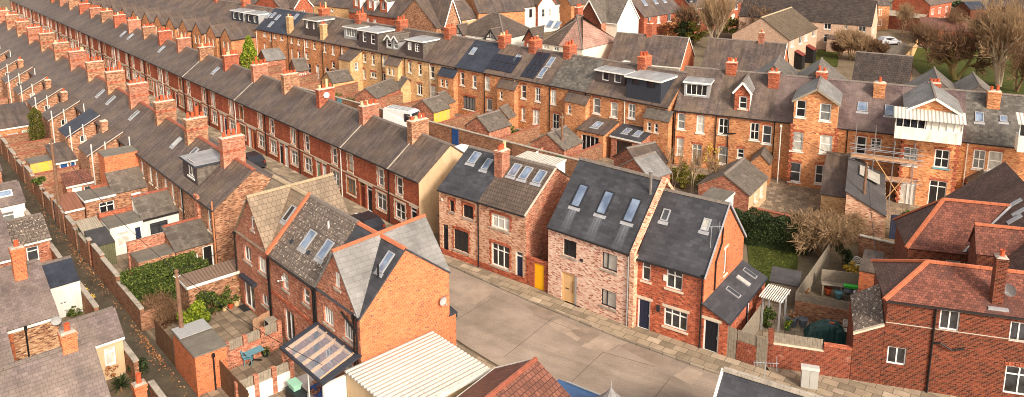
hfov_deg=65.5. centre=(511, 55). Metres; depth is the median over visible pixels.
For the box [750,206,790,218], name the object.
garden wall
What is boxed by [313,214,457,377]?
gabled house
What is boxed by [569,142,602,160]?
yard wall
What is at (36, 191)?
yard wall
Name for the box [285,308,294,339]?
window
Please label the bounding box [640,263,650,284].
window
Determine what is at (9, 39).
terraced house
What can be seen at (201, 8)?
terraced house
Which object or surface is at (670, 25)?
shrub
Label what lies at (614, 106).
window
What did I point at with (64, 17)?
terraced house
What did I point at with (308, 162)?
window
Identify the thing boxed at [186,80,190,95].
window
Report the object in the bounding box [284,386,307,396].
storage box
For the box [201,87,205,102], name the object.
window
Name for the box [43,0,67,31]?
terraced house
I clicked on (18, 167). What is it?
yard wall
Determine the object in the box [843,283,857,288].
plastic trough
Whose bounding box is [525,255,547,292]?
garden wall
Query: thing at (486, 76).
window
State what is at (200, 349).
outhouse
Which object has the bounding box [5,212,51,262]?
wing
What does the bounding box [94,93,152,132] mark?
terraced house
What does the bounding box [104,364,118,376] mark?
shrub
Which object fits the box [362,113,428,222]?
terraced house
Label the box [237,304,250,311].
door mat
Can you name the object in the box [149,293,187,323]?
bare shrub
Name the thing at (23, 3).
terraced house
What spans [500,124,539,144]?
yard wall
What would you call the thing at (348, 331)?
window
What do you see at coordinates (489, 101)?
window
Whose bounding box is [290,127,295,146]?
window
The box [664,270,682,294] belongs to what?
window
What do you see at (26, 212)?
yard wall
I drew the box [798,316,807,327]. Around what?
plant pot
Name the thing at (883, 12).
house
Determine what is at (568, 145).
outhouse
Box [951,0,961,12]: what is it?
shrub
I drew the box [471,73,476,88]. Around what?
window
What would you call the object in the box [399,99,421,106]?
yard wall
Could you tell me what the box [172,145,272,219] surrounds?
terraced house
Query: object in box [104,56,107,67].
window
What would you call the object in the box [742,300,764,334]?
garden fence
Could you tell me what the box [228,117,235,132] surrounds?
window
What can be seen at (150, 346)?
fallen leaves
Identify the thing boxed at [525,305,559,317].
road patch
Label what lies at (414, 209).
door
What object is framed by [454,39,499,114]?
terraced house
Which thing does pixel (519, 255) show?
door
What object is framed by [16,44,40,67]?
terraced house
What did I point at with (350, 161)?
window
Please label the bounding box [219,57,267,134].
terraced house
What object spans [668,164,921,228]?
back yards
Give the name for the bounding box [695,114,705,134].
window
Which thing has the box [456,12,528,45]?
house
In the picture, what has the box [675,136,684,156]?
window
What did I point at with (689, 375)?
road patch
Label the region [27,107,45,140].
conifer
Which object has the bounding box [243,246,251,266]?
window
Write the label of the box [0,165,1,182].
terraced house
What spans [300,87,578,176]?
yard wall
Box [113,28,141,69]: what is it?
terraced house
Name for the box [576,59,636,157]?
terraced house
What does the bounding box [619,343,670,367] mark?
road patch
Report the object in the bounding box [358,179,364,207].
door
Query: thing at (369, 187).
door
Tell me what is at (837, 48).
bare shrub
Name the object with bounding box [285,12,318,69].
terraced house
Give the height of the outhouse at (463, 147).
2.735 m
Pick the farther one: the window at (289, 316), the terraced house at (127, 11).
the terraced house at (127, 11)
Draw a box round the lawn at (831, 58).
[810,49,838,65]
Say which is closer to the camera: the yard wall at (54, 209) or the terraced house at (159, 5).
the yard wall at (54, 209)
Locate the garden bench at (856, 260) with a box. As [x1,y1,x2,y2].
[852,256,861,266]
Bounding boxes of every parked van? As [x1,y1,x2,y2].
[383,105,421,126]
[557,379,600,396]
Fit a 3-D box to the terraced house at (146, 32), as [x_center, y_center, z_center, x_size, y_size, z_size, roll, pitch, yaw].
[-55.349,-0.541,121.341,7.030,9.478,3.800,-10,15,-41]
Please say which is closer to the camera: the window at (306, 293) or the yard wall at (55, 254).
the window at (306, 293)
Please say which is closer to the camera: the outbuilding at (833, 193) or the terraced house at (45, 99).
the outbuilding at (833, 193)
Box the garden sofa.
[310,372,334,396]
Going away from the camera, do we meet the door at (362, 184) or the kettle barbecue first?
the kettle barbecue
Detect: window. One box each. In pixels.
[2,211,14,219]
[26,245,39,259]
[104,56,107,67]
[104,346,115,365]
[126,67,129,79]
[132,70,136,81]
[147,77,152,91]
[149,167,152,185]
[157,67,160,81]
[158,83,163,97]
[165,71,168,84]
[165,86,170,98]
[178,77,181,91]
[178,92,184,108]
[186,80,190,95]
[187,97,192,111]
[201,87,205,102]
[202,104,207,118]
[207,210,211,234]
[210,91,215,107]
[211,109,217,125]
[228,99,232,115]
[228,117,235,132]
[239,104,243,121]
[239,122,246,140]
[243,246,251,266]
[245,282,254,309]
[249,216,254,233]
[257,112,262,130]
[257,131,264,150]
[257,256,266,278]
[261,294,268,310]
[269,118,274,136]
[269,137,277,156]
[281,273,289,294]
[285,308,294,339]
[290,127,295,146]
[290,147,298,167]
[302,288,310,309]
[303,133,309,152]
[303,154,312,174]
[322,306,334,331]
[325,344,332,368]
[330,145,337,166]
[330,167,340,189]
[331,60,335,69]
[333,272,340,293]
[342,320,352,346]
[345,175,356,197]
[346,152,353,174]
[370,70,376,78]
[371,53,374,65]
[375,189,387,213]
[376,166,384,188]
[393,198,406,221]
[395,174,403,198]
[407,60,411,73]
[416,82,422,95]
[418,62,421,75]
[429,64,434,79]
[430,84,435,95]
[447,197,455,214]
[452,225,470,255]
[459,70,464,86]
[461,201,474,221]
[462,94,475,111]
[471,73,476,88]
[485,74,489,91]
[485,96,492,111]
[489,210,511,233]
[489,239,511,272]
[520,83,526,99]
[520,106,525,121]
[529,9,532,18]
[532,107,539,124]
[534,85,540,102]
[550,87,556,105]
[551,111,559,129]
[561,239,576,261]
[592,95,600,115]
[599,289,616,312]
[600,252,617,275]
[609,100,617,118]
[627,101,635,120]
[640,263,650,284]
[661,303,689,334]
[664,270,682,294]
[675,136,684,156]
[676,112,685,130]
[691,142,702,165]
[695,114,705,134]
[717,116,729,135]
[718,144,728,165]
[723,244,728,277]
[736,146,745,158]
[748,120,760,141]
[760,123,772,145]
[823,23,830,29]
[823,34,827,42]
[855,134,867,153]
[858,26,865,32]
[869,135,882,149]
[886,346,906,364]
[939,310,959,330]
[970,147,987,170]
[986,148,1004,170]
[1003,362,1023,394]
[1008,321,1023,342]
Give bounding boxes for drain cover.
[570,310,580,314]
[832,388,844,394]
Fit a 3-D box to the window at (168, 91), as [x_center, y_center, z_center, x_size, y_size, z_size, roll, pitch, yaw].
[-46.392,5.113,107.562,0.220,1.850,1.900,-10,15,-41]
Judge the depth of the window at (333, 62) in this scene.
119.80 m
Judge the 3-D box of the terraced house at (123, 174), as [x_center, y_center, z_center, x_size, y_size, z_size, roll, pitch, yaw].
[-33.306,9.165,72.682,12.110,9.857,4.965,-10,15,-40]
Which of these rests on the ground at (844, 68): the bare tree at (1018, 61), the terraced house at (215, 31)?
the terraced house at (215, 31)
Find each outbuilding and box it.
[820,151,848,217]
[844,153,886,242]
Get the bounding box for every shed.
[75,216,102,236]
[84,226,116,264]
[344,330,490,396]
[769,266,801,302]
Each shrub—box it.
[30,176,45,186]
[65,305,83,315]
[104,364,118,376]
[126,357,149,375]
[136,287,175,317]
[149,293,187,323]
[153,304,178,328]
[176,299,210,324]
[195,290,230,315]
[204,306,215,322]
[223,278,240,294]
[310,380,321,396]
[335,92,354,99]
[658,17,686,35]
[669,167,684,182]
[671,20,693,39]
[675,170,696,188]
[677,161,694,175]
[682,21,707,43]
[689,173,707,186]
[703,143,722,166]
[723,17,738,33]
[763,306,776,327]
[784,206,860,256]
[828,40,846,57]
[829,25,875,59]
[833,210,877,245]
[835,244,853,266]
[843,261,859,272]
[849,32,874,51]
[868,37,891,53]
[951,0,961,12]
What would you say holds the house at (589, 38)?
on the ground at (844, 68)
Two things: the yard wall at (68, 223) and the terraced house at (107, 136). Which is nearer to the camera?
the yard wall at (68, 223)
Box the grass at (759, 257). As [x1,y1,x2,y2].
[750,244,792,278]
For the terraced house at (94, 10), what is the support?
on the ground at (844, 68)
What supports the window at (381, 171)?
in the terraced house at (389, 147)
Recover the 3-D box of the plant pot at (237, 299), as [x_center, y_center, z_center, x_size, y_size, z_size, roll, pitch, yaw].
[-19.092,16.886,55.214,0.829,0.870,0.713,9,15,39]
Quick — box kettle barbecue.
[843,288,851,300]
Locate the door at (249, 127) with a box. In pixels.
[246,124,251,147]
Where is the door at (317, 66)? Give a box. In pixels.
[316,65,319,78]
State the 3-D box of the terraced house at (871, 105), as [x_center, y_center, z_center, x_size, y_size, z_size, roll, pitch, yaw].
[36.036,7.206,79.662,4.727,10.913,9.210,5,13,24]
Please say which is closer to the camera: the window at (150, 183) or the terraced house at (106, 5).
the window at (150, 183)
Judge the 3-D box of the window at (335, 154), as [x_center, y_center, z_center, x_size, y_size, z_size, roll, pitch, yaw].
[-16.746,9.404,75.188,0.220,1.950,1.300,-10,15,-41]
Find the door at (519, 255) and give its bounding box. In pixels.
[516,251,522,276]
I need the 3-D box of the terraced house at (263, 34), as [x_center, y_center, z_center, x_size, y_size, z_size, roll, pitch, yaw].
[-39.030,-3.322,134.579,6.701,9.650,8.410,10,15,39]
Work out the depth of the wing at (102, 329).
46.87 m
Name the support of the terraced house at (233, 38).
on the ground at (844, 68)
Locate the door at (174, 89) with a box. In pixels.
[174,89,177,108]
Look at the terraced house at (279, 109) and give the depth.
84.64 m
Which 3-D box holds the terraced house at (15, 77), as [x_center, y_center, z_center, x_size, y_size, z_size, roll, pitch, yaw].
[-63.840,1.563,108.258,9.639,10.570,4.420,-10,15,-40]
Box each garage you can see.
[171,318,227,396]
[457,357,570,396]
[888,9,926,30]
[919,17,976,44]
[954,1,986,18]
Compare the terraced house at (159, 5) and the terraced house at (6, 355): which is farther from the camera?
the terraced house at (159, 5)
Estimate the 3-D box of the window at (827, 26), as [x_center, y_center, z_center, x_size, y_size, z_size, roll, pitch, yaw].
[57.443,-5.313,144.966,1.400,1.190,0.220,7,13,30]
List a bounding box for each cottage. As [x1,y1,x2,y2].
[437,145,494,266]
[477,141,569,283]
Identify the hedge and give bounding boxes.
[120,250,208,309]
[150,264,210,301]
[734,206,812,254]
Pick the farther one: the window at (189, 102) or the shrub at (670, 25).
the shrub at (670, 25)
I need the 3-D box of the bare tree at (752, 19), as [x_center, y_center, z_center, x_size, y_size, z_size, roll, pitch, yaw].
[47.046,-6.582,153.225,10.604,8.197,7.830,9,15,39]
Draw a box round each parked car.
[246,151,266,167]
[351,211,385,230]
[878,36,901,44]
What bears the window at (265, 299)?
in the gabled house at (267, 212)
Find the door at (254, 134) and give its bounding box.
[251,127,256,149]
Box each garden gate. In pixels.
[726,326,736,358]
[755,336,767,368]
[889,215,898,238]
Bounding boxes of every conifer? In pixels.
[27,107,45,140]
[239,35,259,69]
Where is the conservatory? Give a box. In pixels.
[279,322,361,396]
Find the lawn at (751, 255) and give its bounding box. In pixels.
[748,245,797,295]
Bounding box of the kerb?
[151,103,830,396]
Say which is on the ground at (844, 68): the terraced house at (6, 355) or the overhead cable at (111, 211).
the terraced house at (6, 355)
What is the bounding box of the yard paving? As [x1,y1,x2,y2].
[755,301,822,352]
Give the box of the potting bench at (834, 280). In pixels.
[820,269,858,295]
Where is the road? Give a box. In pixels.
[208,136,718,396]
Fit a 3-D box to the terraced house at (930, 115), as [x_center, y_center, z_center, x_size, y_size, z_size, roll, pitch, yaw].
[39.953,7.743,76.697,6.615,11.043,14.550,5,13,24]
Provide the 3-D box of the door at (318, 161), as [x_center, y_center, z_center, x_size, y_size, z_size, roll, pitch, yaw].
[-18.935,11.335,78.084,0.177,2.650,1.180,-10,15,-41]
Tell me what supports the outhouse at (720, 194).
on the ground at (844, 68)
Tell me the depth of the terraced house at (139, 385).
40.64 m
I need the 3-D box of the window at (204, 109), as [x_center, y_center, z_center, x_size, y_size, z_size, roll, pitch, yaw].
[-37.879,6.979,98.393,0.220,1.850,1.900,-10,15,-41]
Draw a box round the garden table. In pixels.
[243,345,264,365]
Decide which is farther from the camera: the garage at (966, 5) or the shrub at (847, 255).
the garage at (966, 5)
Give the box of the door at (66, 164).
[59,163,68,167]
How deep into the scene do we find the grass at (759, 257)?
62.16 m
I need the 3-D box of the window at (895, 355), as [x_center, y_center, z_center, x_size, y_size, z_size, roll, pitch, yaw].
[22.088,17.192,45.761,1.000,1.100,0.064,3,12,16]
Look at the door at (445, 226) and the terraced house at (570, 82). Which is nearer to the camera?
the door at (445, 226)
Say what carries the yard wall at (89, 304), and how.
on the ground at (844, 68)
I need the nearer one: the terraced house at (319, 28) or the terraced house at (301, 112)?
the terraced house at (301, 112)
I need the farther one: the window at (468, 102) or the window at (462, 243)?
the window at (468, 102)
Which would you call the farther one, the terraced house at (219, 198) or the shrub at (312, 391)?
the terraced house at (219, 198)
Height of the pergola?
2.500 m
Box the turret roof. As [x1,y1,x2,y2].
[596,381,621,396]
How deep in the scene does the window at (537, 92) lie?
94.61 m
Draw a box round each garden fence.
[154,319,175,366]
[219,360,248,396]
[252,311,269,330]
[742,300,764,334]
[795,242,831,299]
[906,46,914,55]
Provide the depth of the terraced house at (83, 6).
143.97 m
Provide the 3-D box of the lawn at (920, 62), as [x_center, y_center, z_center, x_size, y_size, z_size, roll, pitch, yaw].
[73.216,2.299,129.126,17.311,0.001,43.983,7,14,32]
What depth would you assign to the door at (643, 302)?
52.06 m
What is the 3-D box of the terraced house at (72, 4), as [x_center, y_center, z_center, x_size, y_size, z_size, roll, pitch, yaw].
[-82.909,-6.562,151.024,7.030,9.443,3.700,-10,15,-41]
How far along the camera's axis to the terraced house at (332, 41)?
120.14 m
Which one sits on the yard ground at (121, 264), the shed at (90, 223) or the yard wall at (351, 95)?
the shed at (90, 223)
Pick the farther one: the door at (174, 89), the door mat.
the door at (174, 89)
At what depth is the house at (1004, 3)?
164.75 m
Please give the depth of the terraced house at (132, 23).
124.37 m
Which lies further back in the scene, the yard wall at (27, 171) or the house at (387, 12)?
the house at (387, 12)
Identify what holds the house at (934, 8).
on the ground at (844, 68)
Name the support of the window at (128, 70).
in the terraced house at (146, 32)
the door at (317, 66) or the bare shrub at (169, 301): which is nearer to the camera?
the bare shrub at (169, 301)
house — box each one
[0,7,9,28]
[0,11,19,42]
[0,18,30,62]
[0,24,40,97]
[0,25,6,35]
[0,27,54,103]
[0,31,16,48]
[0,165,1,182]
[0,210,12,267]
[0,240,61,360]
[0,322,110,396]
[0,323,14,365]
[5,38,28,58]
[10,0,14,13]
[12,0,18,13]
[13,39,69,104]
[16,0,23,18]
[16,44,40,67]
[19,0,29,20]
[23,0,35,19]
[26,47,86,129]
[27,0,41,25]
[28,53,53,77]
[30,0,47,25]
[34,0,54,25]
[38,0,58,32]
[41,54,126,142]
[42,61,69,88]
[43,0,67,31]
[47,2,67,31]
[52,0,79,41]
[56,6,78,41]
[57,71,86,101]
[58,61,151,169]
[60,108,182,193]
[61,0,90,41]
[66,9,88,49]
[71,5,100,49]
[74,82,126,115]
[75,95,217,218]
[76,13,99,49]
[78,77,182,184]
[81,8,112,60]
[87,18,112,59]
[90,0,120,6]
[93,11,126,59]
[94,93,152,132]
[97,106,253,255]
[99,23,126,70]
[100,0,133,9]
[106,16,140,69]
[111,0,145,14]
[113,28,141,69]
[120,23,155,82]
[121,0,159,19]
[126,123,272,273]
[127,33,157,81]
[130,0,172,29]
[130,372,147,396]
[135,27,172,80]
[140,0,186,26]
[143,39,174,96]
[143,125,218,190]
[152,34,191,98]
[153,0,201,34]
[161,46,195,98]
[164,0,213,41]
[171,43,213,112]
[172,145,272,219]
[177,0,230,48]
[182,54,219,115]
[190,1,241,49]
[193,47,238,125]
[204,0,259,58]
[205,64,245,131]
[219,6,274,57]
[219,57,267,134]
[226,0,257,4]
[232,173,348,316]
[233,74,275,147]
[248,69,299,155]
[254,0,313,12]
[255,7,290,55]
[263,86,308,164]
[265,192,358,365]
[267,10,306,69]
[279,79,334,173]
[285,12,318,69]
[297,99,347,178]
[302,2,341,79]
[313,0,352,18]
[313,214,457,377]
[317,99,379,196]
[321,18,354,74]
[338,7,379,90]
[339,115,393,207]
[342,24,395,88]
[348,0,412,25]
[357,15,424,80]
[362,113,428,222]
[383,31,445,101]
[387,133,463,233]
[394,0,461,32]
[404,24,475,113]
[454,0,476,23]
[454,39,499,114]
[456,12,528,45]
[465,0,525,24]
[469,30,530,128]
[486,35,565,133]
[521,0,559,31]
[521,39,604,134]
[522,3,614,58]
[547,157,673,327]
[558,0,587,27]
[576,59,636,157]
[583,0,639,37]
[608,20,694,70]
[610,51,688,164]
[631,0,681,34]
[636,188,767,355]
[672,57,737,168]
[674,0,715,32]
[701,29,788,71]
[712,55,798,185]
[713,361,822,396]
[720,0,742,27]
[731,7,818,69]
[738,0,877,52]
[771,57,850,188]
[844,77,902,193]
[846,162,1023,396]
[852,51,912,83]
[877,0,890,29]
[892,0,952,17]
[894,67,966,205]
[953,71,1023,186]
[986,0,1023,19]
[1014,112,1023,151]
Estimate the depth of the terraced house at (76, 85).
93.33 m
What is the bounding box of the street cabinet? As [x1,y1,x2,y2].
[800,363,819,389]
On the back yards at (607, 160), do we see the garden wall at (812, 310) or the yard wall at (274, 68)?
the yard wall at (274, 68)
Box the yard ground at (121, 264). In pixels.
[44,138,185,313]
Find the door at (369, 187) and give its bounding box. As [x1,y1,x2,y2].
[365,182,372,211]
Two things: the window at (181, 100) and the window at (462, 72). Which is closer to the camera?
the window at (462, 72)
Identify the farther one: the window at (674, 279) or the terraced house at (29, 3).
the terraced house at (29, 3)
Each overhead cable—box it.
[51,140,174,269]
[178,272,321,364]
[180,236,235,269]
[797,136,864,162]
[867,169,882,303]
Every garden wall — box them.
[225,320,282,369]
[234,359,294,396]
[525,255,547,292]
[736,330,756,364]
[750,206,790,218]
[766,328,851,378]
[794,292,852,327]
[857,234,893,258]
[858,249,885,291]
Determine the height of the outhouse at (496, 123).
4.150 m
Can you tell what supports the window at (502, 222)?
in the cottage at (518, 201)
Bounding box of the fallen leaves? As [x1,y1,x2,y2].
[25,186,187,395]
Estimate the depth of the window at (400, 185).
67.50 m
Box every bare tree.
[673,1,704,32]
[733,2,774,28]
[892,17,949,62]
[894,2,923,32]
[924,24,993,79]
[940,4,966,24]
[960,0,1023,86]
[996,32,1023,91]
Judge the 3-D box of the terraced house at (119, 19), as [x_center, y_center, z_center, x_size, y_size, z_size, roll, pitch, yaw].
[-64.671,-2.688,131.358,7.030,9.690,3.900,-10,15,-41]
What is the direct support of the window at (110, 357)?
in the wing at (102, 329)
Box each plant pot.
[227,298,235,308]
[232,294,241,305]
[261,345,271,356]
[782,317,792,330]
[786,311,798,327]
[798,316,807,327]
[824,287,831,294]
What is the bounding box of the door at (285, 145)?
[283,142,288,166]
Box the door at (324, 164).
[320,160,326,174]
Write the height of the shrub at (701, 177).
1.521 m
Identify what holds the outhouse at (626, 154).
on the ground at (844, 68)
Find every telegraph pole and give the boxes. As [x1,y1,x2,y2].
[49,139,60,229]
[173,269,183,327]
[561,113,563,140]
[862,162,868,193]
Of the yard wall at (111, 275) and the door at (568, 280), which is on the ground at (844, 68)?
the yard wall at (111, 275)
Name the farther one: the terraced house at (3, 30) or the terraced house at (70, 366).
the terraced house at (3, 30)
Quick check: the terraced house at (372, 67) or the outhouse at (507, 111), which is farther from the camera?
the terraced house at (372, 67)
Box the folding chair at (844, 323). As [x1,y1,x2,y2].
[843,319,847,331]
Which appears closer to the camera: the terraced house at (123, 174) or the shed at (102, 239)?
the shed at (102, 239)
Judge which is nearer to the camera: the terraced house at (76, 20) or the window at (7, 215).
the window at (7, 215)
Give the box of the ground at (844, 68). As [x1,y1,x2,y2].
[0,0,1023,396]
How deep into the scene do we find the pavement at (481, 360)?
48.95 m
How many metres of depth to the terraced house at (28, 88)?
101.09 m
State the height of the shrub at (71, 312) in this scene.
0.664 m
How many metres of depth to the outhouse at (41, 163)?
78.91 m
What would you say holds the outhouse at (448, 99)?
on the back yards at (607, 160)
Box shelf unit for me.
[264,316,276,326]
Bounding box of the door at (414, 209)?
[409,204,417,217]
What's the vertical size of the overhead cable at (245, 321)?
2.306 m
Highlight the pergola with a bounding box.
[759,284,790,332]
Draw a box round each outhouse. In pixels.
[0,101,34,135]
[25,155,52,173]
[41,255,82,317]
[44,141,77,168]
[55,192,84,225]
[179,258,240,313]
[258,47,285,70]
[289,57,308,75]
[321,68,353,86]
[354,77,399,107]
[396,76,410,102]
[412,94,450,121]
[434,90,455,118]
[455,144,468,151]
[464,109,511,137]
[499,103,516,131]
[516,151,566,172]
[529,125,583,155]
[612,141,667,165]
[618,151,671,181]
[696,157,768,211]
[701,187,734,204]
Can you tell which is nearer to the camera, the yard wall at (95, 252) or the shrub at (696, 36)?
the yard wall at (95, 252)
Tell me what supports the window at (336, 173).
in the terraced house at (335, 135)
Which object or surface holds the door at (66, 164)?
in the outhouse at (66, 151)
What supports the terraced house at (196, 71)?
on the ground at (844, 68)
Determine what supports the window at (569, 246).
in the detached house at (599, 221)
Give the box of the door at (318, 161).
[314,157,320,176]
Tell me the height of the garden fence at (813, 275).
1.720 m
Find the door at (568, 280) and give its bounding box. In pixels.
[562,271,574,303]
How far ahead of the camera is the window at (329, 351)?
46.98 m
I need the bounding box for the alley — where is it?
[0,154,197,396]
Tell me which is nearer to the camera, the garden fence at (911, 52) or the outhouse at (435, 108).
the outhouse at (435, 108)
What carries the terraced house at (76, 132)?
on the ground at (844, 68)
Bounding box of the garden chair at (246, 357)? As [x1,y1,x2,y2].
[240,350,252,365]
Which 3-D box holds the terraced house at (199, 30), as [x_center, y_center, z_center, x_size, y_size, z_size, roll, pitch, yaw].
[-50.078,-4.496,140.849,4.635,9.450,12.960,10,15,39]
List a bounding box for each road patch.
[459,283,495,304]
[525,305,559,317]
[547,319,580,340]
[571,327,599,343]
[581,337,622,352]
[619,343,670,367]
[674,367,703,384]
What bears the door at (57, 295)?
in the outhouse at (62, 277)
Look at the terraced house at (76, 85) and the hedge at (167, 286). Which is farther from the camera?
the terraced house at (76, 85)
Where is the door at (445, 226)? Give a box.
[444,224,447,249]
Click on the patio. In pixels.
(226, 325)
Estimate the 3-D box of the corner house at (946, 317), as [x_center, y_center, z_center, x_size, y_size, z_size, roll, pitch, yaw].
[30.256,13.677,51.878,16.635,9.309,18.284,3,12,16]
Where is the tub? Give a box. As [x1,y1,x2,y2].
[834,290,843,298]
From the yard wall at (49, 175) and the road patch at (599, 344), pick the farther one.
the yard wall at (49, 175)
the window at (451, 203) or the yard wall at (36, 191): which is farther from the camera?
the yard wall at (36, 191)
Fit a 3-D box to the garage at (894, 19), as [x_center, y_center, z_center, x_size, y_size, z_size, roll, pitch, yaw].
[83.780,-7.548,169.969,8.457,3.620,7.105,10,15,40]
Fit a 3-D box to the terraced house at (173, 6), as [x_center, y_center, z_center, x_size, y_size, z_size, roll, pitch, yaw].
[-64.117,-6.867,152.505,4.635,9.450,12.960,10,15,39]
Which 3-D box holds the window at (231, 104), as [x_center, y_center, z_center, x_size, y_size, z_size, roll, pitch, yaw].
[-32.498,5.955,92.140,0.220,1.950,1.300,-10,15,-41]
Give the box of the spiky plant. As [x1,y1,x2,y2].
[108,371,134,395]
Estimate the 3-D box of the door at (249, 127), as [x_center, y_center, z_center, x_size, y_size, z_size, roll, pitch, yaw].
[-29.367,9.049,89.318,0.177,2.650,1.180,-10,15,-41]
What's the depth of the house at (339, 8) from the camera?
162.66 m
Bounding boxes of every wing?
[0,180,25,219]
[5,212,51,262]
[58,306,125,379]
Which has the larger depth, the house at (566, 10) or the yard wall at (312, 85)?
the house at (566, 10)
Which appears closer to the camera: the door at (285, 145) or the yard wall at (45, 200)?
the yard wall at (45, 200)
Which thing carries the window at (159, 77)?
in the terraced house at (178, 46)
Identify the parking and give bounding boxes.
[882,41,905,54]
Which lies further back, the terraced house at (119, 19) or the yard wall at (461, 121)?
the terraced house at (119, 19)
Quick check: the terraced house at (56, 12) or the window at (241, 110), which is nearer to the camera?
the window at (241, 110)
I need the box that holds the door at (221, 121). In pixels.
[218,111,222,131]
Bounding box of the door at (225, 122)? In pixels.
[222,113,226,134]
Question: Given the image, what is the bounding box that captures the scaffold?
[850,125,923,208]
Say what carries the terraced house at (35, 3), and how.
on the ground at (844, 68)
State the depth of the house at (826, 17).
145.74 m
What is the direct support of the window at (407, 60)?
in the terraced house at (417, 72)
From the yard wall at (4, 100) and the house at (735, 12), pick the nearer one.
the yard wall at (4, 100)
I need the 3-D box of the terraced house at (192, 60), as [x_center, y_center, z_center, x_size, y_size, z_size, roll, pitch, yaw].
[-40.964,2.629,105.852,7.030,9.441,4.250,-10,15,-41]
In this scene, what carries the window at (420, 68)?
in the terraced house at (417, 72)
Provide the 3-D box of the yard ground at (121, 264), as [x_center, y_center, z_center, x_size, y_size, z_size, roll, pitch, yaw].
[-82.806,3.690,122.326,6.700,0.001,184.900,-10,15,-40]
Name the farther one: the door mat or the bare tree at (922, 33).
the bare tree at (922, 33)
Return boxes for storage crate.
[286,377,302,391]
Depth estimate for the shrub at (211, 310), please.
52.85 m
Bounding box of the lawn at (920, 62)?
[913,48,1023,94]
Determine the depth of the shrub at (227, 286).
55.00 m
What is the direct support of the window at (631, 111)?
in the terraced house at (650, 98)
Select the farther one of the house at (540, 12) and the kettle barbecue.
the house at (540, 12)
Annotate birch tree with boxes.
[663,141,687,187]
[685,143,705,192]
[694,0,736,37]
[703,148,725,173]
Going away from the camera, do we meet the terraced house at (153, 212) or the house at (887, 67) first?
the terraced house at (153, 212)
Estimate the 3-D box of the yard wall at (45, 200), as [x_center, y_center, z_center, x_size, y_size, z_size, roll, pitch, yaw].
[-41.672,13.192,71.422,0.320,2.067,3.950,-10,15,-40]
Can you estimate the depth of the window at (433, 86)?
106.37 m
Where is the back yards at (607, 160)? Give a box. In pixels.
[318,80,613,164]
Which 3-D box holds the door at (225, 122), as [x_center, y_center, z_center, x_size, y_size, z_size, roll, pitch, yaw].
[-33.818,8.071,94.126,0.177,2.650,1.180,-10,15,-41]
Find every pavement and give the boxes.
[86,60,957,396]
[456,342,494,369]
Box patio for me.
[148,302,311,396]
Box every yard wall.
[0,97,7,104]
[0,135,7,162]
[2,130,40,144]
[5,145,15,172]
[9,138,49,153]
[13,156,23,182]
[16,148,46,162]
[21,161,32,192]
[24,208,30,215]
[30,173,42,204]
[34,165,78,185]
[39,187,51,217]
[43,181,63,198]
[49,194,62,230]
[50,240,61,259]
[60,210,76,245]
[73,226,88,263]
[80,281,98,313]
[85,237,104,281]
[100,256,120,301]
[116,281,176,330]
[123,340,138,381]
[148,379,165,396]
[268,64,281,73]
[268,70,289,79]
[280,73,317,84]
[300,80,321,90]
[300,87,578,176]
[335,82,357,95]
[338,91,359,100]
[360,92,402,106]
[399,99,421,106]
[438,110,479,128]
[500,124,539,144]
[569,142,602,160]
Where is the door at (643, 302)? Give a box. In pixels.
[637,295,652,329]
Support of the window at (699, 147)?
in the terraced house at (696, 105)
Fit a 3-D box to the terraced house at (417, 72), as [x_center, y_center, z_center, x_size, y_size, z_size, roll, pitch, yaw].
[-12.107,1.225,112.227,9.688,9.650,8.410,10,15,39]
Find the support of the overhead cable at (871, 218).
attached to the telegraph pole at (866, 166)
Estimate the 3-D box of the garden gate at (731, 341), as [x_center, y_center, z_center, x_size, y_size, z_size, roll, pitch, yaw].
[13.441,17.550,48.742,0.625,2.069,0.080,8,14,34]
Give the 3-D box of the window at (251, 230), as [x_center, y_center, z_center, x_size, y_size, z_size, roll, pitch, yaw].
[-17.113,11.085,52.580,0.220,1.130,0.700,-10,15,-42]
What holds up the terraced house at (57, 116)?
on the ground at (844, 68)
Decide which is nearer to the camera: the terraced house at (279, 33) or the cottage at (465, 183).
the cottage at (465, 183)
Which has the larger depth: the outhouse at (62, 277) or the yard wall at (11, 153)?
the yard wall at (11, 153)
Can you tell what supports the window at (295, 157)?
in the terraced house at (301, 112)
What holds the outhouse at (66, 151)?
on the yard ground at (121, 264)
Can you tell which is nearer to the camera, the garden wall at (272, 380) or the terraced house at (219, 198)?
the garden wall at (272, 380)
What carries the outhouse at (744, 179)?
on the back yards at (782, 196)
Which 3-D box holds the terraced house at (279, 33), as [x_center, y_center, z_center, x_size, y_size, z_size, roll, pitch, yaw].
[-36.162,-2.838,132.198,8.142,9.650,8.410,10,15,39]
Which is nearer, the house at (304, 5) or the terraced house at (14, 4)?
the house at (304, 5)
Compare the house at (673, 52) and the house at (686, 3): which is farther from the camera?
the house at (686, 3)
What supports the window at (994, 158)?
in the terraced house at (992, 127)
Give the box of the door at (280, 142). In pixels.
[277,139,283,164]
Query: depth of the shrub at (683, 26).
151.05 m
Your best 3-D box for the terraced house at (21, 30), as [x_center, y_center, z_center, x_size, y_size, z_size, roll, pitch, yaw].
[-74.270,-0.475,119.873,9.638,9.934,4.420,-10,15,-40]
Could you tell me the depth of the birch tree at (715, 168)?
74.78 m

